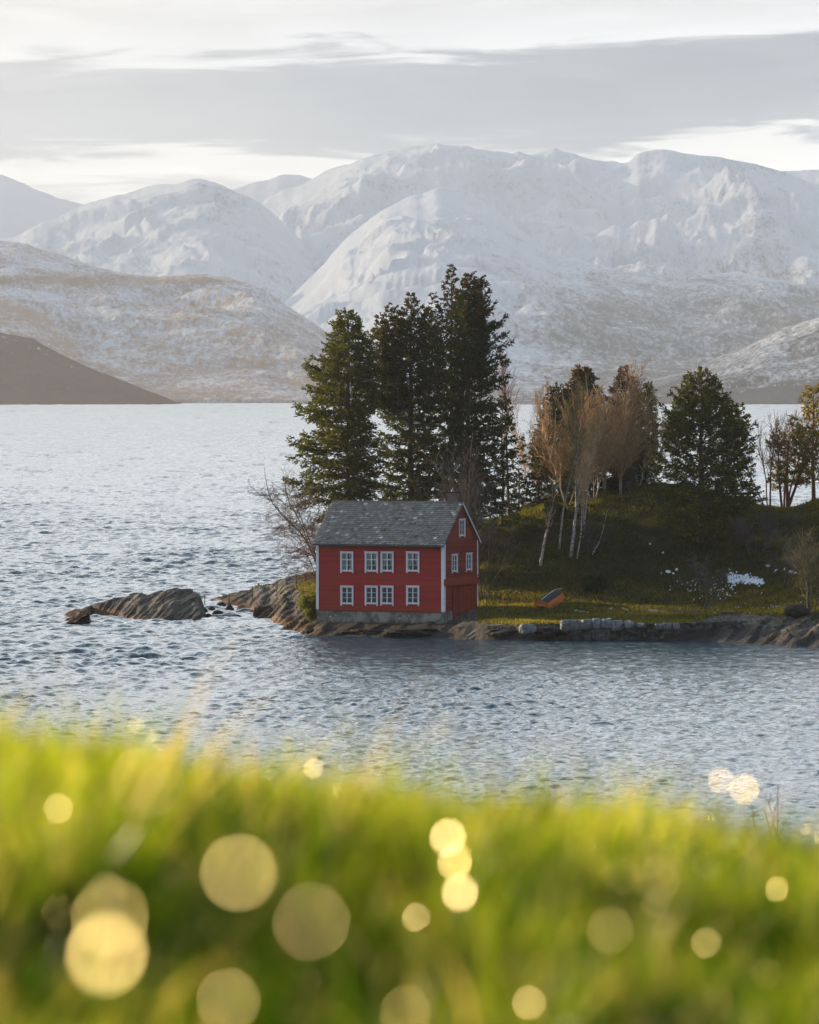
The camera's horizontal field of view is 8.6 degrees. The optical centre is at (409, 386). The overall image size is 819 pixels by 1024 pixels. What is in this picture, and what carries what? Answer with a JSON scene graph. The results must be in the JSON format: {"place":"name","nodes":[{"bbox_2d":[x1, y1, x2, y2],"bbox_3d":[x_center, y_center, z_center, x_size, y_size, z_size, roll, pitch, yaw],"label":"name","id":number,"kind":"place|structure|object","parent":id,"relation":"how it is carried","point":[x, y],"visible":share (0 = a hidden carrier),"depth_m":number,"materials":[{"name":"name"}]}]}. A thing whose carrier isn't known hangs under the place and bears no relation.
{"place":"outdoors","nodes":[
{"label":"outdoors","id":0,"kind":"place"},
{"bbox_2d":[0,174,83,239],"bbox_3d":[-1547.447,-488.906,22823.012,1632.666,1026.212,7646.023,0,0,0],"label":"mountain","id":1,"kind":"structure","parent":0,"point":[24,207],"depth_m":23500.23,"materials":[{"name":"snow"}]},
{"bbox_2d":[0,296,84,359],"bbox_3d":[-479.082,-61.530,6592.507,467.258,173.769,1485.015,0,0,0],"label":"mountain","id":2,"kind":"structure","parent":0,"point":[20,319],"depth_m":6576.65,"materials":[{"name":"brown stone"}]},
{"bbox_2d":[0,333,180,404],"bbox_3d":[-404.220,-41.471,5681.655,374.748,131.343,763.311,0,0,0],"label":"mountain","id":3,"kind":"structure","parent":0,"point":[33,371],"depth_m":5502.32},
{"bbox_2d":[0,179,314,307],"bbox_3d":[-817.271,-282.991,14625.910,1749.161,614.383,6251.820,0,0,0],"label":"mountain","id":4,"kind":"structure","parent":0,"point":[196,226],"depth_m":14727.29,"materials":[{"name":"snow"}]},
{"bbox_2d":[0,241,381,402],"bbox_3d":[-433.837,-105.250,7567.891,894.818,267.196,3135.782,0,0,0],"label":"mountain","id":5,"kind":"structure","parent":0,"point":[197,338],"depth_m":6865.65,"materials":[{"name":"snow"}]},
{"bbox_2d":[0,403,818,852],"bbox_3d":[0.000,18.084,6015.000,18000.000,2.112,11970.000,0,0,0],"label":"water","id":6,"kind":"structure","parent":0,"point":[100,503],"depth_m":359.40,"materials":[{"name":"blue liquid"}]},
{"bbox_2d":[64,587,205,623],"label":"rocky islet","id":7,"kind":"object","parent":6,"relation":"in","point":[173,604],"visible":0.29,"depth_m":428.15,"materials":[{"name":"stone"}]},
{"bbox_2d":[0,0,818,203],"label":"sky","id":8,"kind":"structure","parent":0,"point":[100,99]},
{"bbox_2d":[300,383,673,404],"bbox_3d":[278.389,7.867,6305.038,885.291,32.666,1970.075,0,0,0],"label":"mountain","id":9,"kind":"structure","parent":0,"point":[529,389],"depth_m":5938.14,"materials":[{"name":"brown stone"}]},
{"bbox_2d":[214,483,818,648],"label":"ground","id":10,"kind":"structure","parent":0,"point":[284,610],"depth_m":413.12,"materials":[{"name":"plant"}]},
{"bbox_2d":[253,606,266,615],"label":"boulder","id":11,"kind":"object","parent":10,"relation":"on","point":[258,610],"visible":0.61,"depth_m":429.75,"materials":[{"name":"stone"}]},
{"bbox_2d":[247,464,329,568],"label":"bare tree","id":12,"kind":"object","parent":10,"relation":"on","point":[300,530],"visible":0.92,"depth_m":412.44,"materials":[{"name":"brown plant"}]},
{"bbox_2d":[297,593,316,622],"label":"juniper bush","id":13,"kind":"object","parent":10,"relation":"on","point":[306,602],"visible":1,"depth_m":405.52,"materials":[{"name":"green plant"}]},
{"bbox_2d":[302,629,314,633],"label":"shore rock","id":14,"kind":"object","parent":10,"relation":"on","point":[308,631],"visible":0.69,"depth_m":399.83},
{"bbox_2d":[271,525,349,601],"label":"bare tree","id":15,"kind":"object","parent":10,"relation":"on","point":[307,575],"visible":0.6,"depth_m":408.40,"materials":[{"name":"brown plant"}]},
{"bbox_2d":[281,307,386,548],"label":"fir tree","id":16,"kind":"object","parent":10,"relation":"on","point":[353,443],"visible":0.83,"depth_m":418.16,"materials":[{"name":"green plant"}]},
{"bbox_2d":[340,629,382,634],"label":"shore rock","id":17,"kind":"object","parent":10,"relation":"on","point":[361,631],"visible":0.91,"depth_m":398.00,"materials":[{"name":"stone"}]},
{"bbox_2d":[312,488,480,624],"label":"wooden house","id":18,"kind":"structure","parent":10,"relation":"on","point":[397,562],"depth_m":402.65,"materials":[{"name":"red paint"}]},
{"bbox_2d":[340,551,353,572],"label":"window","id":19,"kind":"structure","parent":18,"relation":"in","point":[344,559],"depth_m":403.22,"materials":[{"name":"white paint"}]},
{"bbox_2d":[340,585,353,605],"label":"window","id":20,"kind":"structure","parent":18,"relation":"in","point":[341,586],"depth_m":403.12,"materials":[{"name":"white paint"}]},
{"bbox_2d":[364,551,377,572],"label":"window","id":21,"kind":"structure","parent":18,"relation":"in","point":[368,554],"depth_m":402.43,"materials":[{"name":"white paint"}]},
{"bbox_2d":[364,585,377,605],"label":"window","id":22,"kind":"structure","parent":18,"relation":"in","point":[366,586],"depth_m":402.33,"materials":[{"name":"white paint"}]},
{"bbox_2d":[380,551,393,572],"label":"window","id":23,"kind":"structure","parent":18,"relation":"in","point":[383,554],"depth_m":401.84,"materials":[{"name":"white paint"}]},
{"bbox_2d":[380,585,393,605],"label":"window","id":24,"kind":"structure","parent":18,"relation":"in","point":[381,586],"depth_m":401.84,"materials":[{"name":"white paint"}]},
{"bbox_2d":[406,585,418,605],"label":"window","id":25,"kind":"structure","parent":18,"relation":"in","point":[407,586],"depth_m":400.96,"materials":[{"name":"white paint"}]},
{"bbox_2d":[406,551,419,572],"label":"window","id":26,"kind":"structure","parent":18,"relation":"in","point":[410,559],"depth_m":401.06,"materials":[{"name":"white paint"}]},
{"bbox_2d":[451,554,457,573],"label":"window","id":27,"kind":"structure","parent":18,"relation":"in","point":[454,558],"depth_m":401.64,"materials":[{"name":"white paint"}]},
{"bbox_2d":[459,518,465,537],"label":"window","id":28,"kind":"structure","parent":18,"relation":"in","point":[461,521],"depth_m":402.92,"materials":[{"name":"white paint"}]},
{"bbox_2d":[453,585,471,617],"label":"door","id":29,"kind":"structure","parent":18,"relation":"in","point":[462,595],"depth_m":402.72,"materials":[{"name":"wood"}]},
{"bbox_2d":[466,552,472,571],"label":"window","id":30,"kind":"structure","parent":18,"relation":"in","point":[468,555],"depth_m":404.10,"materials":[{"name":"white paint"}]},
{"bbox_2d":[360,292,455,500],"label":"spruce tree","id":31,"kind":"object","parent":10,"relation":"on","point":[392,378],"visible":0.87,"depth_m":421.40,"materials":[{"name":"green plant"}]},
{"bbox_2d":[381,628,438,636],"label":"shore rock","id":32,"kind":"object","parent":10,"relation":"on","point":[395,632],"visible":1,"depth_m":395.78,"materials":[{"name":"stone"}]},
{"bbox_2d":[415,264,496,510],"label":"spruce tree","id":33,"kind":"object","parent":10,"relation":"on","point":[445,325],"visible":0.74,"depth_m":424.72,"materials":[{"name":"green plant"}]},
{"bbox_2d":[428,439,485,523],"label":"bare tree","id":34,"kind":"object","parent":10,"relation":"on","point":[443,471],"visible":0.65,"depth_m":410.19,"materials":[{"name":"brown plant"}]},
{"bbox_2d":[428,271,516,531],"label":"spruce tree","id":35,"kind":"object","parent":10,"relation":"on","point":[472,347],"visible":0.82,"depth_m":422.38,"materials":[{"name":"green plant"}]},
{"bbox_2d":[444,435,503,544],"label":"bare tree","id":36,"kind":"object","parent":10,"relation":"on","point":[465,498],"visible":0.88,"depth_m":408.24,"materials":[{"name":"brown plant"}]},
{"bbox_2d":[426,493,522,599],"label":"bare tree","id":37,"kind":"object","parent":10,"relation":"on","point":[496,538],"visible":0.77,"depth_m":408.13,"materials":[{"name":"brown plant"}]},
{"bbox_2d":[485,577,487,618],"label":"pole","id":38,"kind":"object","parent":10,"relation":"on","point":[486,597],"visible":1,"depth_m":397.87,"materials":[{"name":"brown wood"}]},
{"bbox_2d":[483,625,516,636],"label":"shore rock","id":39,"kind":"object","parent":10,"relation":"on","point":[497,631],"visible":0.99,"depth_m":391.71,"materials":[{"name":"stone"}]},
{"bbox_2d":[488,393,529,527],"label":"spruce tree","id":40,"kind":"object","parent":10,"relation":"on","point":[504,474],"visible":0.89,"depth_m":425.87,"materials":[{"name":"green plant"}]},
{"bbox_2d":[492,344,526,515],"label":"birch tree","id":41,"kind":"object","parent":10,"relation":"on","point":[503,372],"visible":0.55,"depth_m":429.86,"materials":[{"name":"red plant"}]},
{"bbox_2d":[509,467,531,511],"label":"spruce sapling","id":42,"kind":"object","parent":10,"relation":"on","point":[518,494],"visible":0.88,"depth_m":430.82,"materials":[{"name":"green plant"}]},
{"bbox_2d":[518,623,536,634],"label":"boulder","id":43,"kind":"object","parent":10,"relation":"on","point":[527,629],"visible":1,"depth_m":390.73,"materials":[{"name":"stone"}]},
{"bbox_2d":[510,421,552,499],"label":"birch tree","id":44,"kind":"object","parent":10,"relation":"on","point":[521,454],"visible":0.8,"depth_m":431.91,"materials":[{"name":"brown plant"}]},
{"bbox_2d":[522,428,556,503],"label":"spruce tree","id":45,"kind":"object","parent":10,"relation":"on","point":[533,477],"visible":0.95,"depth_m":430.68,"materials":[{"name":"green plant"}]},
{"bbox_2d":[533,376,552,498],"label":"birch tree","id":46,"kind":"object","parent":10,"relation":"on","point":[547,382],"visible":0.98,"depth_m":430.11,"materials":[{"name":"brown plant"}]},
{"bbox_2d":[522,411,574,499],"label":"birch tree","id":47,"kind":"object","parent":10,"relation":"on","point":[548,457],"visible":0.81,"depth_m":429.86,"materials":[{"name":"brown plant"}]},
{"bbox_2d":[533,588,563,607],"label":"rowing boat","id":48,"kind":"object","parent":10,"relation":"on","point":[552,597],"visible":1,"depth_m":404.03,"materials":[{"name":"orange paint"}]},
{"bbox_2d":[539,474,560,565],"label":"birch tree","id":49,"kind":"object","parent":10,"relation":"on","point":[550,513],"visible":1,"depth_m":414.73,"materials":[{"name":"brown plant"}]},
{"bbox_2d":[535,627,566,638],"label":"shore rock","id":50,"kind":"object","parent":10,"relation":"on","point":[548,632],"visible":1,"depth_m":390.48,"materials":[{"name":"stone"}]},
{"bbox_2d":[560,620,579,631],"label":"boulder","id":51,"kind":"object","parent":50,"relation":"on","point":[567,625],"visible":1,"depth_m":390.73,"materials":[{"name":"stone"}]},
{"bbox_2d":[544,500,566,514],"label":"evergreen bush","id":52,"kind":"object","parent":10,"relation":"on","point":[559,507],"visible":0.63,"depth_m":424.85,"materials":[{"name":"green plant"}]},
{"bbox_2d":[534,381,578,494],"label":"spruce tree","id":53,"kind":"object","parent":10,"relation":"on","point":[556,391],"visible":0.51,"depth_m":432.62,"materials":[{"name":"green plant"}]},
{"bbox_2d":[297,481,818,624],"bbox_3d":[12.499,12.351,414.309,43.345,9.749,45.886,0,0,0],"label":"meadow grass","id":54,"kind":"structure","parent":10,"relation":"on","point":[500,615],"depth_m":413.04,"materials":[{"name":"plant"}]},
{"bbox_2d":[524,386,609,504],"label":"birch tree","id":55,"kind":"object","parent":10,"relation":"on","point":[538,405],"visible":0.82,"depth_m":426.88,"materials":[{"name":"brown plant"}]},
{"bbox_2d":[558,432,585,549],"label":"birch tree","id":56,"kind":"object","parent":10,"relation":"on","point":[572,469],"visible":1,"depth_m":416.94,"materials":[{"name":"brown plant"}]},
{"bbox_2d":[550,364,609,493],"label":"spruce tree","id":57,"kind":"object","parent":10,"relation":"on","point":[582,373],"visible":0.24,"depth_m":433.55,"materials":[{"name":"green plant"}]},
{"bbox_2d":[550,369,611,507],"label":"birch tree","id":58,"kind":"object","parent":10,"relation":"on","point":[574,415],"visible":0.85,"depth_m":424.69,"materials":[{"name":"brown plant"}]},
{"bbox_2d":[574,433,597,558],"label":"birch tree","id":59,"kind":"object","parent":10,"relation":"on","point":[586,473],"visible":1,"depth_m":415.47,"materials":[{"name":"brown plant"}]},
{"bbox_2d":[562,405,610,556],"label":"birch tree","id":60,"kind":"object","parent":10,"relation":"on","point":[576,508],"visible":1,"depth_m":416.59,"materials":[{"name":"brown plant"}]},
{"bbox_2d":[557,374,619,498],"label":"birch tree","id":61,"kind":"object","parent":10,"relation":"on","point":[587,400],"visible":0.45,"depth_m":428.90,"materials":[{"name":"brown plant"}]},
{"bbox_2d":[576,416,602,537],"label":"birch tree","id":62,"kind":"object","parent":10,"relation":"on","point":[580,457],"visible":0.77,"depth_m":419.89,"materials":[{"name":"brown plant"}]},
{"bbox_2d":[567,518,617,553],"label":"bare shrub","id":63,"kind":"object","parent":10,"relation":"on","point":[589,534],"visible":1,"depth_m":417.10,"materials":[{"name":"brown plant"}]},
{"bbox_2d":[581,573,606,591],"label":"evergreen bush","id":64,"kind":"object","parent":10,"relation":"on","point":[597,582],"visible":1,"depth_m":409.17,"materials":[{"name":"green plant"}]},
{"bbox_2d":[546,384,642,502],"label":"birch tree","id":65,"kind":"object","parent":10,"relation":"on","point":[604,460],"visible":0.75,"depth_m":426.40,"materials":[{"name":"brown plant"}]},
{"bbox_2d":[592,501,614,554],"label":"dead tree","id":66,"kind":"object","parent":10,"relation":"on","point":[601,532],"visible":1,"depth_m":416.79,"materials":[{"name":"brown wood"}]},
{"bbox_2d":[577,377,638,491],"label":"birch tree","id":67,"kind":"object","parent":10,"relation":"on","point":[605,475],"visible":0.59,"depth_m":430.55,"materials":[{"name":"brown plant"}]},
{"bbox_2d":[604,476,618,490],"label":"evergreen bush","id":68,"kind":"object","parent":10,"relation":"on","point":[612,482],"visible":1,"depth_m":431.34,"materials":[{"name":"green plant"}]},
{"bbox_2d":[591,382,632,476],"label":"birch tree","id":69,"kind":"object","parent":10,"relation":"on","point":[613,470],"visible":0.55,"depth_m":431.77,"materials":[{"name":"brown plant"}]},
{"bbox_2d":[596,365,652,485],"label":"spruce tree","id":70,"kind":"object","parent":10,"relation":"on","point":[622,376],"visible":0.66,"depth_m":433.61,"materials":[{"name":"green plant"}]},
{"bbox_2d":[602,388,647,494],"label":"birch tree","id":71,"kind":"object","parent":10,"relation":"on","point":[624,454],"visible":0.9,"depth_m":429.56,"materials":[{"name":"brown plant"}]},
{"bbox_2d":[622,463,639,490],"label":"bare shrub","id":72,"kind":"object","parent":10,"relation":"on","point":[630,473],"visible":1,"depth_m":431.46,"materials":[{"name":"brown plant"}]},
{"bbox_2d":[612,356,660,487],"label":"birch tree","id":73,"kind":"object","parent":10,"relation":"on","point":[635,395],"visible":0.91,"depth_m":432.21,"materials":[{"name":"brown plant"}]},
{"bbox_2d":[609,383,663,484],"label":"birch tree","id":74,"kind":"object","parent":10,"relation":"on","point":[647,423],"visible":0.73,"depth_m":432.74,"materials":[{"name":"brown plant"}]},
{"bbox_2d":[631,381,663,484],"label":"spruce tree","id":75,"kind":"object","parent":10,"relation":"on","point":[650,477],"visible":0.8,"depth_m":434.73,"materials":[{"name":"green plant"}]},
{"bbox_2d":[554,620,741,640],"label":"stone wall","id":76,"kind":"structure","parent":10,"relation":"on","point":[597,634],"depth_m":390.91,"materials":[{"name":"stone"}]},
{"bbox_2d":[580,619,592,628],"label":"boulder","id":77,"kind":"object","parent":76,"relation":"on","point":[585,624],"visible":1,"depth_m":390.73,"materials":[{"name":"stone"}]},
{"bbox_2d":[592,618,600,628],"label":"boulder","id":78,"kind":"object","parent":76,"relation":"on","point":[596,623],"visible":1,"depth_m":390.73,"materials":[{"name":"stone"}]},
{"bbox_2d":[601,618,611,629],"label":"boulder","id":79,"kind":"object","parent":76,"relation":"on","point":[606,623],"visible":1,"depth_m":390.76,"materials":[{"name":"stone"}]},
{"bbox_2d":[612,620,622,630],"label":"boulder","id":80,"kind":"object","parent":76,"relation":"on","point":[616,625],"visible":1,"depth_m":390.74,"materials":[{"name":"stone"}]},
{"bbox_2d":[624,620,633,628],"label":"boulder","id":81,"kind":"object","parent":76,"relation":"on","point":[628,624],"visible":1,"depth_m":390.76,"materials":[{"name":"stone"}]},
{"bbox_2d":[655,623,662,629],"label":"boulder","id":82,"kind":"object","parent":76,"relation":"on","point":[658,626],"visible":1,"depth_m":390.72,"materials":[{"name":"stone"}]},
{"bbox_2d":[662,622,671,629],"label":"boulder","id":83,"kind":"object","parent":76,"relation":"on","point":[667,626],"visible":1,"depth_m":390.75,"materials":[{"name":"stone"}]},
{"bbox_2d":[673,623,679,629],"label":"boulder","id":84,"kind":"object","parent":76,"relation":"on","point":[676,626],"visible":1,"depth_m":390.71,"materials":[{"name":"stone"}]},
{"bbox_2d":[636,408,670,482],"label":"birch tree","id":85,"kind":"object","parent":10,"relation":"on","point":[653,449],"visible":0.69,"depth_m":433.79,"materials":[{"name":"brown plant"}]},
{"bbox_2d":[653,482,668,505],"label":"bare shrub","id":86,"kind":"object","parent":10,"relation":"on","point":[660,500],"visible":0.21,"depth_m":425.62,"materials":[{"name":"brown plant"}]},
{"bbox_2d":[671,610,700,612],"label":"plank","id":87,"kind":"object","parent":10,"relation":"on","point":[690,611],"visible":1,"depth_m":399.11,"materials":[{"name":"grey wood"}]},
{"bbox_2d":[642,366,767,542],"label":"spruce tree","id":88,"kind":"object","parent":10,"relation":"on","point":[709,415],"visible":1,"depth_m":417.34,"materials":[{"name":"green plant"}]},
{"bbox_2d":[677,551,737,609],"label":"bush","id":89,"kind":"object","parent":10,"relation":"on","point":[699,570],"visible":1,"depth_m":400.61,"materials":[{"name":"plant"}]},
{"bbox_2d":[649,543,800,612],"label":"snow","id":90,"kind":"structure","parent":10,"relation":"on","point":[754,581],"depth_m":409.75,"materials":[{"name":"snow"}]},
{"bbox_2d":[721,611,736,614],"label":"plank","id":91,"kind":"object","parent":10,"relation":"on","point":[730,612],"visible":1,"depth_m":396.66,"materials":[{"name":"grey wood"}]},
{"bbox_2d":[717,402,763,532],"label":"fir tree","id":92,"kind":"object","parent":10,"relation":"on","point":[751,448],"visible":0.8,"depth_m":420.83,"materials":[{"name":"green plant"}]},
{"bbox_2d":[723,509,784,554],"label":"bare shrub","id":93,"kind":"object","parent":10,"relation":"on","point":[740,531],"visible":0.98,"depth_m":415.13,"materials":[{"name":"grey plant"}]},
{"bbox_2d":[739,410,787,509],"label":"bare tree","id":94,"kind":"object","parent":10,"relation":"on","point":[769,449],"visible":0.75,"depth_m":428.77,"materials":[{"name":"red plant"}]},
{"bbox_2d":[752,505,806,538],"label":"bare shrub","id":95,"kind":"object","parent":10,"relation":"on","point":[791,524],"visible":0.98,"depth_m":418.68,"materials":[{"name":"grey plant"}]},
{"bbox_2d":[764,428,810,506],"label":"pine tree","id":96,"kind":"object","parent":10,"relation":"on","point":[785,473],"visible":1,"depth_m":429.86,"materials":[{"name":"plant"}]},
{"bbox_2d":[761,394,818,507],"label":"bare tree","id":97,"kind":"object","parent":10,"relation":"on","point":[779,483],"visible":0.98,"depth_m":429.73,"materials":[{"name":"red plant"}]},
{"bbox_2d":[761,525,818,588],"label":"bare shrub","id":98,"kind":"object","parent":10,"relation":"on","point":[785,564],"visible":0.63,"depth_m":404.09,"materials":[{"name":"brown plant"}]},
{"bbox_2d":[771,517,818,611],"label":"bare shrub","id":99,"kind":"object","parent":10,"relation":"on","point":[813,557],"visible":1,"depth_m":391.96,"materials":[{"name":"brown plant"}]},
{"bbox_2d":[784,604,808,617],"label":"boulder","id":100,"kind":"object","parent":10,"relation":"on","point":[796,611],"visible":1,"depth_m":390.54,"materials":[{"name":"stone"}]},
{"bbox_2d":[774,383,818,500],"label":"pine tree","id":101,"kind":"object","parent":10,"relation":"on","point":[813,434],"visible":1,"depth_m":427.75,"materials":[{"name":"green plant"}]},
{"bbox_2d":[232,161,818,202],"bbox_3d":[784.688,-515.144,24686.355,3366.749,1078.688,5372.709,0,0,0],"label":"mountain","id":102,"kind":"structure","parent":0,"point":[260,191],"depth_m":25278.67,"materials":[{"name":"snow"}]},
{"bbox_2d":[261,143,818,287],"bbox_3d":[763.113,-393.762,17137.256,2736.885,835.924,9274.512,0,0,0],"label":"mountain","id":103,"kind":"structure","parent":0,"point":[662,212],"depth_m":16913.93,"materials":[{"name":"snow"}]},
{"bbox_2d":[285,187,818,387],"bbox_3d":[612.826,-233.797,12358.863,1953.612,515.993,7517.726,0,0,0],"label":"mountain","id":104,"kind":"structure","parent":0,"point":[566,314],"depth_m":11776.38,"materials":[{"name":"snow"}]},
{"bbox_2d":[642,317,818,403],"bbox_3d":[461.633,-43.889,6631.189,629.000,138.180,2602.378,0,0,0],"label":"mountain","id":105,"kind":"structure","parent":0,"point":[780,366],"depth_m":6191.18,"materials":[{"name":"white stone"}]},
{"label":"foreground slope","id":106,"kind":"structure","parent":0,"visible":0},
{"bbox_2d":[0,628,818,1023],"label":"grass","id":107,"kind":"structure","parent":106,"relation":"on","point":[196,930],"depth_m":8.53,"materials":[{"name":"plant"}]},
{"bbox_2d":[57,724,804,1013],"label":"wet leaf tips","id":108,"kind":"object","parent":106,"relation":"on","point":[106,953],"visible":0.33,"depth_m":3.09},
{"bbox_2d":[772,785,783,840],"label":"bare sapling","id":109,"kind":"object","parent":106,"relation":"on","point":[777,807],"visible":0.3,"depth_m":88.17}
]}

